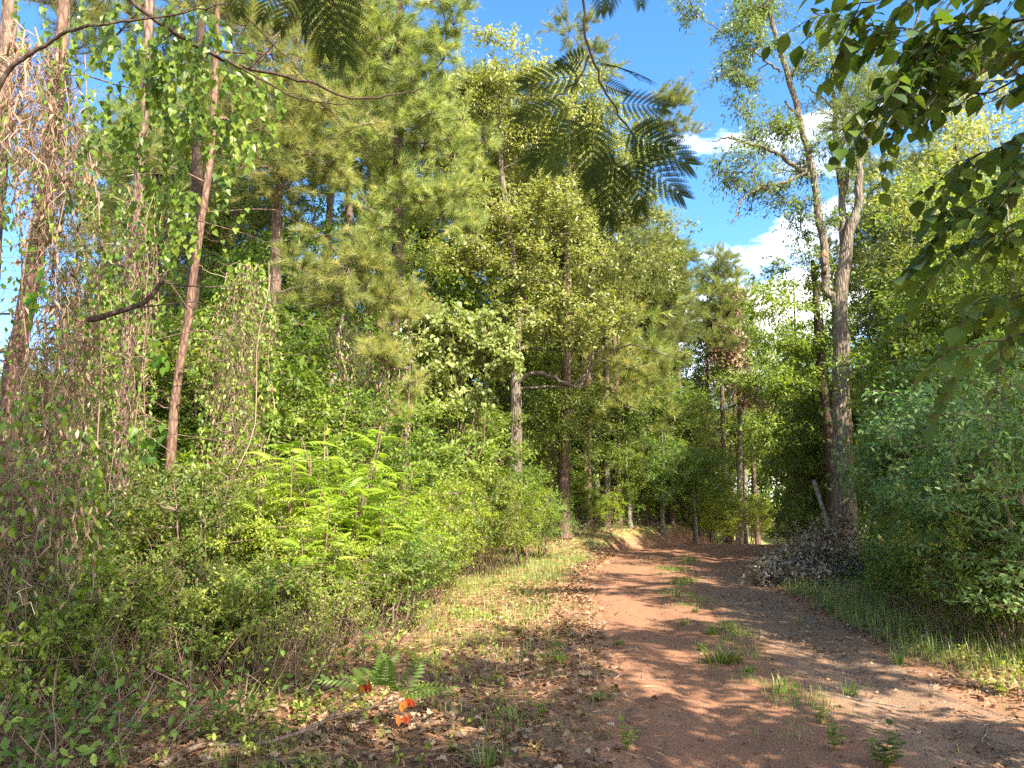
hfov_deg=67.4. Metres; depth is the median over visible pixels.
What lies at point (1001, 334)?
shrub
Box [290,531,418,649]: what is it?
shrub
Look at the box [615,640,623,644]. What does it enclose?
grass tuft
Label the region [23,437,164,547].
shrub
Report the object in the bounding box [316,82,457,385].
pine tree
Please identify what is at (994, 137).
hardwood tree
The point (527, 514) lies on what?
shrub
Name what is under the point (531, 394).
hardwood tree
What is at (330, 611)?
shrub
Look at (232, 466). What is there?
sumac
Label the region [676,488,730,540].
shrub
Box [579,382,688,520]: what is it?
hardwood tree
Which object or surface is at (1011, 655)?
grass tuft
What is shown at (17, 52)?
hanging vine
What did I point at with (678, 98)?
pine tree
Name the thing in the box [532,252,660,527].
pine tree
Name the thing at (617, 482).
pine tree
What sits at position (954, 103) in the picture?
hardwood tree
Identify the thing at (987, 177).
hardwood tree
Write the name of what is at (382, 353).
pine tree
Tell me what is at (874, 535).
shrub
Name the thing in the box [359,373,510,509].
shrub
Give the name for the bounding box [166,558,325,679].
shrub
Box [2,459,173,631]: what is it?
shrub
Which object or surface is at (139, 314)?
hanging vine
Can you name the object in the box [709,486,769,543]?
shrub
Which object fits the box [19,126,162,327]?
pine tree
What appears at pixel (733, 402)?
pine tree
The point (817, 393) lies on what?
hardwood tree
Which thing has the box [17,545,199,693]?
shrub
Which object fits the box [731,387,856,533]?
hardwood tree
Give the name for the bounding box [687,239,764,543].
pine tree
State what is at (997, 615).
shrub
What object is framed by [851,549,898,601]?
shrub
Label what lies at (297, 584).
shrub
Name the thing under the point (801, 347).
hardwood tree
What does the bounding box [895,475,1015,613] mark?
shrub
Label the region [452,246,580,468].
hardwood tree
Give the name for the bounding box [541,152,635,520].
pine tree
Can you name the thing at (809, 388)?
hardwood tree
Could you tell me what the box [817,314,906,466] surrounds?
hardwood tree
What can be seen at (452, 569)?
shrub
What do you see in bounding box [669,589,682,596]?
grass tuft
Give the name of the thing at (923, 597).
shrub
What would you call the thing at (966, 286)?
hardwood tree
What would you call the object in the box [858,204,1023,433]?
hardwood tree
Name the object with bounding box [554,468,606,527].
shrub
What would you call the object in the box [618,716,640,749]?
weed
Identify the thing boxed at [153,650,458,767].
sumac sprout
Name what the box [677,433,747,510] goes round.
hardwood tree
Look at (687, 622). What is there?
grass tuft
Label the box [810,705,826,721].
weed
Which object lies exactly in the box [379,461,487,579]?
shrub
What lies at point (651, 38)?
sky
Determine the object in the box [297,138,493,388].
hardwood tree
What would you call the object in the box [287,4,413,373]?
pine tree
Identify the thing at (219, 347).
hardwood tree
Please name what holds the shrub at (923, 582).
on the ground at (686, 538)
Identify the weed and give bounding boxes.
[11,668,75,756]
[50,677,106,745]
[111,642,151,697]
[291,694,317,724]
[368,638,389,660]
[532,696,553,718]
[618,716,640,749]
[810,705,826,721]
[819,716,848,748]
[862,719,905,766]
[988,676,1007,696]
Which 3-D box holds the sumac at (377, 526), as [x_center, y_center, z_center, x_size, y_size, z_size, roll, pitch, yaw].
[-1.829,2.112,10.088,1.738,2.138,1.814,5,-10,-30]
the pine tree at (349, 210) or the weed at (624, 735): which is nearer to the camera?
the weed at (624, 735)
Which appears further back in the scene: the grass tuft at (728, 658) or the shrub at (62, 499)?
the grass tuft at (728, 658)
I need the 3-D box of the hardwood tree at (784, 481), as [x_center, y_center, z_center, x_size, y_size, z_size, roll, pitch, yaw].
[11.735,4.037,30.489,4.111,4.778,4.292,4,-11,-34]
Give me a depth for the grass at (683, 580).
10.13 m
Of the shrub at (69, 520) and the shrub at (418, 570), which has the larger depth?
the shrub at (418, 570)
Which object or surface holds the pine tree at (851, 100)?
on the ground at (686, 538)
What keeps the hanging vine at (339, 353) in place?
hanging from the pine tree at (304, 126)
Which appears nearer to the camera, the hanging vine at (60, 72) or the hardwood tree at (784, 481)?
the hanging vine at (60, 72)
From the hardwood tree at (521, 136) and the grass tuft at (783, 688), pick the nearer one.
the grass tuft at (783, 688)
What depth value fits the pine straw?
7.33 m
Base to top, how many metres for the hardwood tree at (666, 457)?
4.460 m
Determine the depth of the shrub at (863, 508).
22.77 m
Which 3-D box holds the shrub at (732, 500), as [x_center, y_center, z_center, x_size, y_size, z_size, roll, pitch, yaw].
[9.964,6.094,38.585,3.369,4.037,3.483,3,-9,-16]
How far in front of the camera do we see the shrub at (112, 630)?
5.86 m
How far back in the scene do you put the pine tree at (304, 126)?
15.25 m
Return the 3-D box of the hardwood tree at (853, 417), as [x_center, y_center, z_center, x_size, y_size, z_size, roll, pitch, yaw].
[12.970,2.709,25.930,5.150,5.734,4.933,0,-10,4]
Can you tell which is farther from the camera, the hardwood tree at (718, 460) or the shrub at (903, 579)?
the hardwood tree at (718, 460)
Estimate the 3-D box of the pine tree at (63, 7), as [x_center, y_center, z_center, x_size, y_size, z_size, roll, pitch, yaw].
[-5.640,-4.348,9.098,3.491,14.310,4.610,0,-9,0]
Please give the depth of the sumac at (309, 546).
8.02 m
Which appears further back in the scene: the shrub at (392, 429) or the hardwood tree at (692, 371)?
the hardwood tree at (692, 371)
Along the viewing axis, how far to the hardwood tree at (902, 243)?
22.31 m
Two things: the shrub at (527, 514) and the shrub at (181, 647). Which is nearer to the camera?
the shrub at (181, 647)
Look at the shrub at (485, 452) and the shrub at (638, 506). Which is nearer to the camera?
the shrub at (485, 452)
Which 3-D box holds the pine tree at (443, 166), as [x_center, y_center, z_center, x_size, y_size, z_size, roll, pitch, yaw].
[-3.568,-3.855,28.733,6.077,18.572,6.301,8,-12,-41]
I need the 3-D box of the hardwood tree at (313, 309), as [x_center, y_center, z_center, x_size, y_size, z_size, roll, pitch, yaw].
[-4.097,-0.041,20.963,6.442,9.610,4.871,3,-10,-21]
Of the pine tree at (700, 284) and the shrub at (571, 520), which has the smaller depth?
the shrub at (571, 520)
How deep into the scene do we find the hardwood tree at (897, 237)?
23.33 m
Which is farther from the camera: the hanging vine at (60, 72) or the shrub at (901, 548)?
the shrub at (901, 548)
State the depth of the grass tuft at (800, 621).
10.53 m
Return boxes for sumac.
[160,426,283,569]
[222,460,327,608]
[238,419,409,633]
[271,503,360,650]
[323,462,451,628]
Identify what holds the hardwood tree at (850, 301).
on the ground at (686, 538)
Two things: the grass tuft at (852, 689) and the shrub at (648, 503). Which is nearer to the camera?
the grass tuft at (852, 689)
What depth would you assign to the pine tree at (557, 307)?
35.70 m
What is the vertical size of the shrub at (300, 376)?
5.279 m
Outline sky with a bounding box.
[0,0,1023,503]
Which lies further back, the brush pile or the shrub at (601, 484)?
the shrub at (601, 484)
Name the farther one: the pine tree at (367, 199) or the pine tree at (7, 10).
the pine tree at (367, 199)
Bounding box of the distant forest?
[286,341,878,537]
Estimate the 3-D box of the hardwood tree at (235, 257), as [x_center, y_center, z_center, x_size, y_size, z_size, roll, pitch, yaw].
[-5.686,-0.052,19.150,4.682,9.142,6.083,-4,-10,26]
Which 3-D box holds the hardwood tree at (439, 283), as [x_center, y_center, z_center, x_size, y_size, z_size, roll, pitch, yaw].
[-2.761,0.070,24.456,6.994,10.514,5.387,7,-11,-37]
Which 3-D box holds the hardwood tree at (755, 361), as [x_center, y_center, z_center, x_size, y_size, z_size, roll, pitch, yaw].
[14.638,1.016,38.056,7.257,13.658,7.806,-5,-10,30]
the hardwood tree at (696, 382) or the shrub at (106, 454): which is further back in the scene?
the hardwood tree at (696, 382)
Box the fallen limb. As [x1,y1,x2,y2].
[812,480,828,551]
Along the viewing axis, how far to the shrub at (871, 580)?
12.25 m
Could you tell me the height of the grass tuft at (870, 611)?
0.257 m
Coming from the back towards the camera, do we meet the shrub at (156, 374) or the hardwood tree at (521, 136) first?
the hardwood tree at (521, 136)
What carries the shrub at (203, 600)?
on the ground at (686, 538)
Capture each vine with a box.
[0,0,424,344]
[0,2,145,592]
[0,16,111,254]
[0,253,160,553]
[25,206,277,465]
[72,180,180,503]
[165,257,300,519]
[313,282,432,469]
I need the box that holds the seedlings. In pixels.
[85,553,1023,767]
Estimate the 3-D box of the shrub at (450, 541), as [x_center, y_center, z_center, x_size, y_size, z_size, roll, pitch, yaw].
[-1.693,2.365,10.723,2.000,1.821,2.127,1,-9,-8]
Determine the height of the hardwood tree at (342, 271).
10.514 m
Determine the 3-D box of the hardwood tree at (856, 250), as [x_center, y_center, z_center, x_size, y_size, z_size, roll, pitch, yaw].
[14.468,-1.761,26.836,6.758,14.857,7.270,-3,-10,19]
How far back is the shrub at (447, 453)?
15.50 m
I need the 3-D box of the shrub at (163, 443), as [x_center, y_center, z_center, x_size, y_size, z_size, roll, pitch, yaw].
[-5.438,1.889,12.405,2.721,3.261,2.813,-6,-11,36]
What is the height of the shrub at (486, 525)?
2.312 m
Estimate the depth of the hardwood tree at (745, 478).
50.65 m
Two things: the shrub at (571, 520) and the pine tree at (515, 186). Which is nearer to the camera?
the shrub at (571, 520)
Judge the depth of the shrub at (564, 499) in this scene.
26.99 m
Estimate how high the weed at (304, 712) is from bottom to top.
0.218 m
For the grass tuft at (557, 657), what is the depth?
7.93 m
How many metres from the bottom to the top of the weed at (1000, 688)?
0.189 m
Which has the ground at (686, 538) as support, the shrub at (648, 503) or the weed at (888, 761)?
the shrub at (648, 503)
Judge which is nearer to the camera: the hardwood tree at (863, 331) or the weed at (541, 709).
the weed at (541, 709)
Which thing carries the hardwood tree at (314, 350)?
on the ground at (686, 538)
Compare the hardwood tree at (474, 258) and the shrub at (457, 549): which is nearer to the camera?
the shrub at (457, 549)
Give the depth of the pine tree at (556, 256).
34.23 m
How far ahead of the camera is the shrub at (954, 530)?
8.96 m
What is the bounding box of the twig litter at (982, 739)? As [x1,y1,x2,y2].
[37,559,1023,767]
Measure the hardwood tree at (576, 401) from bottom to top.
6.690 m
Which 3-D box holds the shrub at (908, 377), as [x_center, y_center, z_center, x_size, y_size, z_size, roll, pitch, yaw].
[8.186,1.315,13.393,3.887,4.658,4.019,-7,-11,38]
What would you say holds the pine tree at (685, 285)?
on the ground at (686, 538)
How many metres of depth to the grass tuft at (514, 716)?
5.76 m
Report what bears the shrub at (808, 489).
on the ground at (686, 538)
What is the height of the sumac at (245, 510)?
2.067 m
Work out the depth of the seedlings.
6.56 m
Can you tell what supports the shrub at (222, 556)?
on the ground at (686, 538)
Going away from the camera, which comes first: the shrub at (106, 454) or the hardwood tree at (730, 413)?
the shrub at (106, 454)
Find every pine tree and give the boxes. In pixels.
[0,0,144,374]
[0,0,181,654]
[8,0,281,603]
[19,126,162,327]
[47,102,303,372]
[64,0,345,552]
[65,46,183,230]
[97,0,299,414]
[103,60,343,318]
[115,48,251,223]
[167,69,332,301]
[182,0,445,442]
[256,0,504,461]
[266,0,426,459]
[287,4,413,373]
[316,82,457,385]
[335,54,499,292]
[350,269,432,583]
[438,53,539,462]
[439,49,534,477]
[454,87,582,477]
[500,108,597,469]
[500,242,637,480]
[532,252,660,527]
[534,0,711,538]
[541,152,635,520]
[561,175,652,526]
[576,240,698,521]
[597,334,686,524]
[600,203,692,520]
[630,223,720,524]
[642,212,716,520]
[661,237,710,523]
[674,391,726,535]
[680,264,749,538]
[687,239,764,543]
[696,270,778,543]
[709,297,764,543]
[716,285,779,544]
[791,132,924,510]
[811,4,1023,149]
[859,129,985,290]
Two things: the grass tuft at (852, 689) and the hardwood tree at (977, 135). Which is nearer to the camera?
the grass tuft at (852, 689)
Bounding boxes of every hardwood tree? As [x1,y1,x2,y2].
[45,254,197,421]
[98,303,319,453]
[154,190,320,435]
[165,207,379,457]
[215,294,424,473]
[281,206,449,461]
[287,213,411,384]
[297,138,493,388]
[338,227,536,437]
[367,158,554,387]
[405,18,669,553]
[431,331,596,484]
[440,206,575,476]
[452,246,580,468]
[462,397,570,493]
[479,349,633,531]
[516,51,702,526]
[525,338,637,517]
[556,378,667,526]
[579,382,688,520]
[590,433,667,527]
[610,380,720,518]
[622,347,701,522]
[625,428,707,534]
[635,306,705,513]
[660,437,741,543]
[661,376,718,495]
[663,279,709,436]
[670,343,731,449]
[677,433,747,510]
[683,363,775,538]
[684,299,785,539]
[701,350,792,538]
[703,237,856,526]
[728,278,872,441]
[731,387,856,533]
[745,358,853,533]
[745,389,869,539]
[747,291,883,498]
[756,436,810,544]
[757,355,831,539]
[766,344,859,473]
[798,188,896,536]
[806,194,909,413]
[816,143,1023,449]
[816,407,893,544]
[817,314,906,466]
[818,305,1007,476]
[825,142,952,404]
[833,264,998,451]
[838,27,1023,359]
[848,73,1023,281]
[848,166,1004,405]
[852,139,1023,354]
[858,109,1023,319]
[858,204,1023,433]
[861,110,1023,354]
[876,161,1023,326]
[881,139,1023,387]
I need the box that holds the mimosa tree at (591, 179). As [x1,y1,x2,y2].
[225,0,703,233]
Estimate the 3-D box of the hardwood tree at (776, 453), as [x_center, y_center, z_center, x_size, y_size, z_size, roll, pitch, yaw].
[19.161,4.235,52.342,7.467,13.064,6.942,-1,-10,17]
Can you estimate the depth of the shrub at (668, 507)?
33.65 m
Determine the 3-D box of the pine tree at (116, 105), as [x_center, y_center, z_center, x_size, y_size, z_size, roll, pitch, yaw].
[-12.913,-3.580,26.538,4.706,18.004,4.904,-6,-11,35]
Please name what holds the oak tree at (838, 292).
on the ground at (686, 538)
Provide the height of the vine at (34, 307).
2.458 m
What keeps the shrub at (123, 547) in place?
on the ground at (686, 538)
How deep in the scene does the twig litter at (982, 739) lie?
6.43 m
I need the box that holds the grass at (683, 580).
[42,521,1023,767]
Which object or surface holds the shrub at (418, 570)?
on the ground at (686, 538)
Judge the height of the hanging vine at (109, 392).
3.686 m
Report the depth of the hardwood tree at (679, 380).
38.50 m
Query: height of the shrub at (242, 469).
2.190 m
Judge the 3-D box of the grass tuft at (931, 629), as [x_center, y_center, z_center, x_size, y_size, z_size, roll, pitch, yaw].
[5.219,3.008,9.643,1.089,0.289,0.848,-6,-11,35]
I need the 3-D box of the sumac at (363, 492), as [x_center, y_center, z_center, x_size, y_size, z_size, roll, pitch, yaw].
[-2.161,1.762,9.553,2.094,2.653,2.186,-4,-10,22]
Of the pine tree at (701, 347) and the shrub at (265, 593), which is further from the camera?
the pine tree at (701, 347)
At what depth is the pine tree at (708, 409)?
36.68 m
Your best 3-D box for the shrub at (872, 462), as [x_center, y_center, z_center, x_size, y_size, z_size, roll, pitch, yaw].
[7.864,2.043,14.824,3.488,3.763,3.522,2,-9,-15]
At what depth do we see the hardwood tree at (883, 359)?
18.04 m
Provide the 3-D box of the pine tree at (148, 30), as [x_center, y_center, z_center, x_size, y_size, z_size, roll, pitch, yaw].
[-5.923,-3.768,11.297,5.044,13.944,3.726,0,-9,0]
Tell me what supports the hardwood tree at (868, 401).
on the ground at (686, 538)
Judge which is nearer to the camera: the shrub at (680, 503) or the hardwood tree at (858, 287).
the hardwood tree at (858, 287)
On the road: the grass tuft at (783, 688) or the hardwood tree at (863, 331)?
the grass tuft at (783, 688)
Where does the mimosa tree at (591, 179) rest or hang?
on the ground at (686, 538)
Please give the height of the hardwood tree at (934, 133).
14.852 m
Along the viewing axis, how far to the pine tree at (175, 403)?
12.21 m
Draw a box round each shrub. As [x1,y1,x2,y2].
[0,301,274,538]
[0,332,171,467]
[0,360,112,497]
[0,394,125,695]
[0,513,126,669]
[0,529,159,673]
[0,540,178,712]
[0,587,125,727]
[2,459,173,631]
[4,583,186,712]
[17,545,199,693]
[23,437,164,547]
[29,530,206,679]
[50,298,295,480]
[78,461,211,567]
[88,594,236,700]
[90,452,295,649]
[91,461,231,588]
[93,406,243,539]
[100,289,370,522]
[115,556,268,695]
[130,544,316,676]
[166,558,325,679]
[178,507,281,584]
[187,389,353,542]
[190,457,354,608]
[193,587,329,690]
[194,546,341,676]
[206,485,387,631]
[210,384,395,525]
[214,552,354,673]
[272,566,386,667]
[273,387,439,528]
[276,460,445,615]
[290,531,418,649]
[321,369,478,517]
[344,491,462,618]
[352,524,472,636]
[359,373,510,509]
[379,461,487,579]
[381,459,503,595]
[391,515,480,606]
[399,504,467,596]
[417,471,511,583]
[419,405,547,568]
[458,465,552,577]
[474,470,559,569]
[484,463,563,565]
[508,487,579,559]
[527,441,595,505]
[534,478,577,537]
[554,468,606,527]
[569,468,614,518]
[586,488,628,528]
[599,455,638,514]
[611,488,648,526]
[622,482,660,524]
[633,464,708,524]
[647,476,679,523]
[676,471,734,523]
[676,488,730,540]
[676,491,720,533]
[679,472,748,543]
[704,510,740,543]
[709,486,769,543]
[717,489,780,543]
[748,498,824,553]
[765,445,867,533]
[823,334,1021,574]
[824,401,933,556]
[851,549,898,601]
[852,447,906,520]
[853,316,1023,636]
[854,446,910,536]
[855,540,892,573]
[857,326,1023,514]
[859,541,945,613]
[860,567,915,609]
[864,503,925,567]
[871,554,947,620]
[875,331,1023,618]
[877,461,1014,616]
[878,322,1023,553]
[879,528,995,625]
[883,477,1023,648]
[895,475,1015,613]
[902,567,978,634]
[908,537,1023,647]
[932,566,1023,652]
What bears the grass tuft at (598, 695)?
on the ground at (686, 538)
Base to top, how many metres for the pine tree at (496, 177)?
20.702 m
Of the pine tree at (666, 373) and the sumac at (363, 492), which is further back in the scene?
the pine tree at (666, 373)
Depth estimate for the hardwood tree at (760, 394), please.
33.75 m
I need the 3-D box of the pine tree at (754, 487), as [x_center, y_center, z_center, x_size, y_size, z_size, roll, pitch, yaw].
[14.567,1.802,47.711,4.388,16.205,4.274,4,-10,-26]
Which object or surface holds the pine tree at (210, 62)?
on the ground at (686, 538)
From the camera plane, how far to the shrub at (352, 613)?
7.66 m
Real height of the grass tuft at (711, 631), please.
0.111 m
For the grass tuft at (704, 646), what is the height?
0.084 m
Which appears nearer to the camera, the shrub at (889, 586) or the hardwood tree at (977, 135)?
the shrub at (889, 586)
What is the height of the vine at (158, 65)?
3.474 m
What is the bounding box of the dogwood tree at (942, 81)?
[761,0,1023,442]
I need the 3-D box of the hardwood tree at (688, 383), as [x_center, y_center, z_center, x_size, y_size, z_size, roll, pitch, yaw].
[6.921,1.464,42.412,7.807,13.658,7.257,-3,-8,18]
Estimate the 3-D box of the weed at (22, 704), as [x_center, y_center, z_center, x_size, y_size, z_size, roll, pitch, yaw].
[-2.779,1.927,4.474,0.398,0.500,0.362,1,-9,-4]
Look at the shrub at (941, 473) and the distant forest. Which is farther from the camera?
the distant forest
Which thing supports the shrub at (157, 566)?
on the ground at (686, 538)
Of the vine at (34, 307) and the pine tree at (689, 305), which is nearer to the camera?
the vine at (34, 307)
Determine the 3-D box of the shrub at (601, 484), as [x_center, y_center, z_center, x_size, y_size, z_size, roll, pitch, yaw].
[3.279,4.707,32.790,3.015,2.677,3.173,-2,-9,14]
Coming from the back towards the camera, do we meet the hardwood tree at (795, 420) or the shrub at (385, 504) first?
the hardwood tree at (795, 420)
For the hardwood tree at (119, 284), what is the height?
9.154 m
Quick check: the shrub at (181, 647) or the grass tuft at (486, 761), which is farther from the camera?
the shrub at (181, 647)
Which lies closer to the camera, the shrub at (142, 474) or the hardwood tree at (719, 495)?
the shrub at (142, 474)
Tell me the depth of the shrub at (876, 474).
17.64 m
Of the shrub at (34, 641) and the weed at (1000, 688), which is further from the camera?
the weed at (1000, 688)
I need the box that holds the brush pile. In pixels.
[736,508,879,587]
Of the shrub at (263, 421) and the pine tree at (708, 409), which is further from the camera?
the pine tree at (708, 409)
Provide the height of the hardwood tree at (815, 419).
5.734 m
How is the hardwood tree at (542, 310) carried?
on the ground at (686, 538)
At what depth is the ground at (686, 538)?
6.44 m
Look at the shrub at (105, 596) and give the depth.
6.14 m
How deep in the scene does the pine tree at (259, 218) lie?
21.15 m
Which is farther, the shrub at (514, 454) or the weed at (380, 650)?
the shrub at (514, 454)
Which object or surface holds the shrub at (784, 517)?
on the ground at (686, 538)
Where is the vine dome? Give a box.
[381,294,528,570]
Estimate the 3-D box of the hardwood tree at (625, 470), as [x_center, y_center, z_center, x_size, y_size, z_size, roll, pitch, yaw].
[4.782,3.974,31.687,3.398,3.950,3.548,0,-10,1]
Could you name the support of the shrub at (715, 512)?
on the ground at (686, 538)
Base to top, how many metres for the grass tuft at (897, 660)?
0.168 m
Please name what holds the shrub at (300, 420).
on the ground at (686, 538)
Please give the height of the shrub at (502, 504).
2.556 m
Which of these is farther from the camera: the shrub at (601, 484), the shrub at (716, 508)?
the shrub at (716, 508)
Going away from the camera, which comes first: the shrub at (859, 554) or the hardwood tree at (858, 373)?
the shrub at (859, 554)
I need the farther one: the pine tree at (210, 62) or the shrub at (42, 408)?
the pine tree at (210, 62)
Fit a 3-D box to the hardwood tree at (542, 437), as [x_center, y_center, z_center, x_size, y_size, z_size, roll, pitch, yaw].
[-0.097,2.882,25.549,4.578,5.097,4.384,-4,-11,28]
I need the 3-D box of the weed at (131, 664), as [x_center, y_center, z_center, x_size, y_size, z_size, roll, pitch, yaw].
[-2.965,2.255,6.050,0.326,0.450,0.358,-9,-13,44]
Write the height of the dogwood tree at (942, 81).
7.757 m
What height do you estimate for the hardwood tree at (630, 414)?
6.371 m
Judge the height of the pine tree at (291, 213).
14.836 m
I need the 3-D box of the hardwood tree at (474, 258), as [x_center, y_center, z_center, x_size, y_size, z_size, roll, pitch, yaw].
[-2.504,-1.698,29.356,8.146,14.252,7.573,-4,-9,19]
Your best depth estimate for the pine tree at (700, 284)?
42.05 m
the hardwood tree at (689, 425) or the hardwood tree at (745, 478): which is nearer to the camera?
the hardwood tree at (689, 425)
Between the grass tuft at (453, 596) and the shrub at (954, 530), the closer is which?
the shrub at (954, 530)
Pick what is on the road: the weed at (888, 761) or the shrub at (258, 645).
the weed at (888, 761)
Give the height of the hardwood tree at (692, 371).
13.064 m
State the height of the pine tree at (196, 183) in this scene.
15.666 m
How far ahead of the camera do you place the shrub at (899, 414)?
12.15 m
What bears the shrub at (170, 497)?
on the ground at (686, 538)
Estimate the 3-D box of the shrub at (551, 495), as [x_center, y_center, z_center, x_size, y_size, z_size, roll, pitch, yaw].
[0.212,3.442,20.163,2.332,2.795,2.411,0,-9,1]
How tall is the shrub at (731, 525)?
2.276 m
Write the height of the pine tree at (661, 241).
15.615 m
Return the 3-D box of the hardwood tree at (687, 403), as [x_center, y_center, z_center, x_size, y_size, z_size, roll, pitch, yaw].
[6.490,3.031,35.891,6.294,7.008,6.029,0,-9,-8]
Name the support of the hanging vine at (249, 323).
hanging from the pine tree at (175, 403)
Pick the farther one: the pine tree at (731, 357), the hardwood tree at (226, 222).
the pine tree at (731, 357)
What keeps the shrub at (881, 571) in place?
on the ground at (686, 538)
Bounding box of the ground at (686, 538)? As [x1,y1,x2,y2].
[0,522,1023,767]
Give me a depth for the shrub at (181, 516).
8.62 m
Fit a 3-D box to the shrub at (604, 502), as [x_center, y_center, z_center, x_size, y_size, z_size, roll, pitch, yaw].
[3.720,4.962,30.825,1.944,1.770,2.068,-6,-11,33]
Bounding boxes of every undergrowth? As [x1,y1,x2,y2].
[0,509,1023,767]
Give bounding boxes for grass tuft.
[171,673,317,728]
[431,587,468,603]
[455,737,530,767]
[485,701,541,724]
[543,635,573,650]
[548,649,575,663]
[593,690,608,700]
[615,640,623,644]
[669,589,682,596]
[670,616,691,625]
[691,645,748,664]
[696,642,709,650]
[705,625,719,634]
[739,665,756,672]
[747,673,807,694]
[792,615,812,625]
[827,678,871,696]
[850,603,891,620]
[870,646,918,667]
[887,609,957,635]
[957,640,1023,667]
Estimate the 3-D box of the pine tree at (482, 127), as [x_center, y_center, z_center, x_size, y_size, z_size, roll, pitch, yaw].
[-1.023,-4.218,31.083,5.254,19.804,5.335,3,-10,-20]
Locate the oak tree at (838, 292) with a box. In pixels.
[662,0,920,555]
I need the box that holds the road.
[592,530,1023,767]
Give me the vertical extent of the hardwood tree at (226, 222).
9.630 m
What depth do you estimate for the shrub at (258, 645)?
6.66 m
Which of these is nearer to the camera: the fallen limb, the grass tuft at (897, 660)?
the grass tuft at (897, 660)
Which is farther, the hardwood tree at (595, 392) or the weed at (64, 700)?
the hardwood tree at (595, 392)
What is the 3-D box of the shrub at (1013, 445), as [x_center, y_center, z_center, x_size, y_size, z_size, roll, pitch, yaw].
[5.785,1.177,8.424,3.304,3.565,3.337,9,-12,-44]
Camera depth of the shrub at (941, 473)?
9.61 m
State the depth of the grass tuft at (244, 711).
5.60 m
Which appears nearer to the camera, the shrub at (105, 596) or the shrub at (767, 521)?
the shrub at (105, 596)
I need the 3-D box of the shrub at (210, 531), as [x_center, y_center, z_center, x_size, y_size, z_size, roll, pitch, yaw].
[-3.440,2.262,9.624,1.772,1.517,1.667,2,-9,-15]
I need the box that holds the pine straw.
[8,519,1023,767]
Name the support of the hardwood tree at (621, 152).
on the ground at (686, 538)
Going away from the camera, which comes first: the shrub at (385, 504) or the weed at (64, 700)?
the weed at (64, 700)
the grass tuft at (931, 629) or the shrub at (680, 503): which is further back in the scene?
the shrub at (680, 503)
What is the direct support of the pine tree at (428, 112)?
on the ground at (686, 538)
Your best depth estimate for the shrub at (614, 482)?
34.48 m
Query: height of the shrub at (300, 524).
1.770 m
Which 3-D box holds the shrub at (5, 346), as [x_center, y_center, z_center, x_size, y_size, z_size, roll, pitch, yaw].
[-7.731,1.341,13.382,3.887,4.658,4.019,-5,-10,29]
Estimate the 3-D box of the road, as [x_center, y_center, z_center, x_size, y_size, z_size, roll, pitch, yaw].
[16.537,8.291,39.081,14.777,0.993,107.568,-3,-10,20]
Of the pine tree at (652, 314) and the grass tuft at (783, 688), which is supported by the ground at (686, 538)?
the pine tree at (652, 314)
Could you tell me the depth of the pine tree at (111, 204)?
21.19 m
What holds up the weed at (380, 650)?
on the ground at (686, 538)
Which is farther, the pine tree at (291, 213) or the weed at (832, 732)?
the pine tree at (291, 213)
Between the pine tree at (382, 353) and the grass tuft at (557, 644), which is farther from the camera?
the pine tree at (382, 353)
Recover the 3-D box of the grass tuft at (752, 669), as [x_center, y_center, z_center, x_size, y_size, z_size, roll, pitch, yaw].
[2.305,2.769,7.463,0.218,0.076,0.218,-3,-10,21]
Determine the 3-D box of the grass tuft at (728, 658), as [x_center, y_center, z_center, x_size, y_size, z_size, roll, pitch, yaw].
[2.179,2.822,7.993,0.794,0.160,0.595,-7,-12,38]
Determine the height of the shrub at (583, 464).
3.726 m
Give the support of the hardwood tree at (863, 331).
on the ground at (686, 538)
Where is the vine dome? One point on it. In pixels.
(457, 336)
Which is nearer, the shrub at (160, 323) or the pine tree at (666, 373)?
the shrub at (160, 323)
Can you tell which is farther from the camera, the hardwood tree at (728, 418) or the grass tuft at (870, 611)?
the hardwood tree at (728, 418)
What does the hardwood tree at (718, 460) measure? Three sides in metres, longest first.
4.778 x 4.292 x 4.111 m

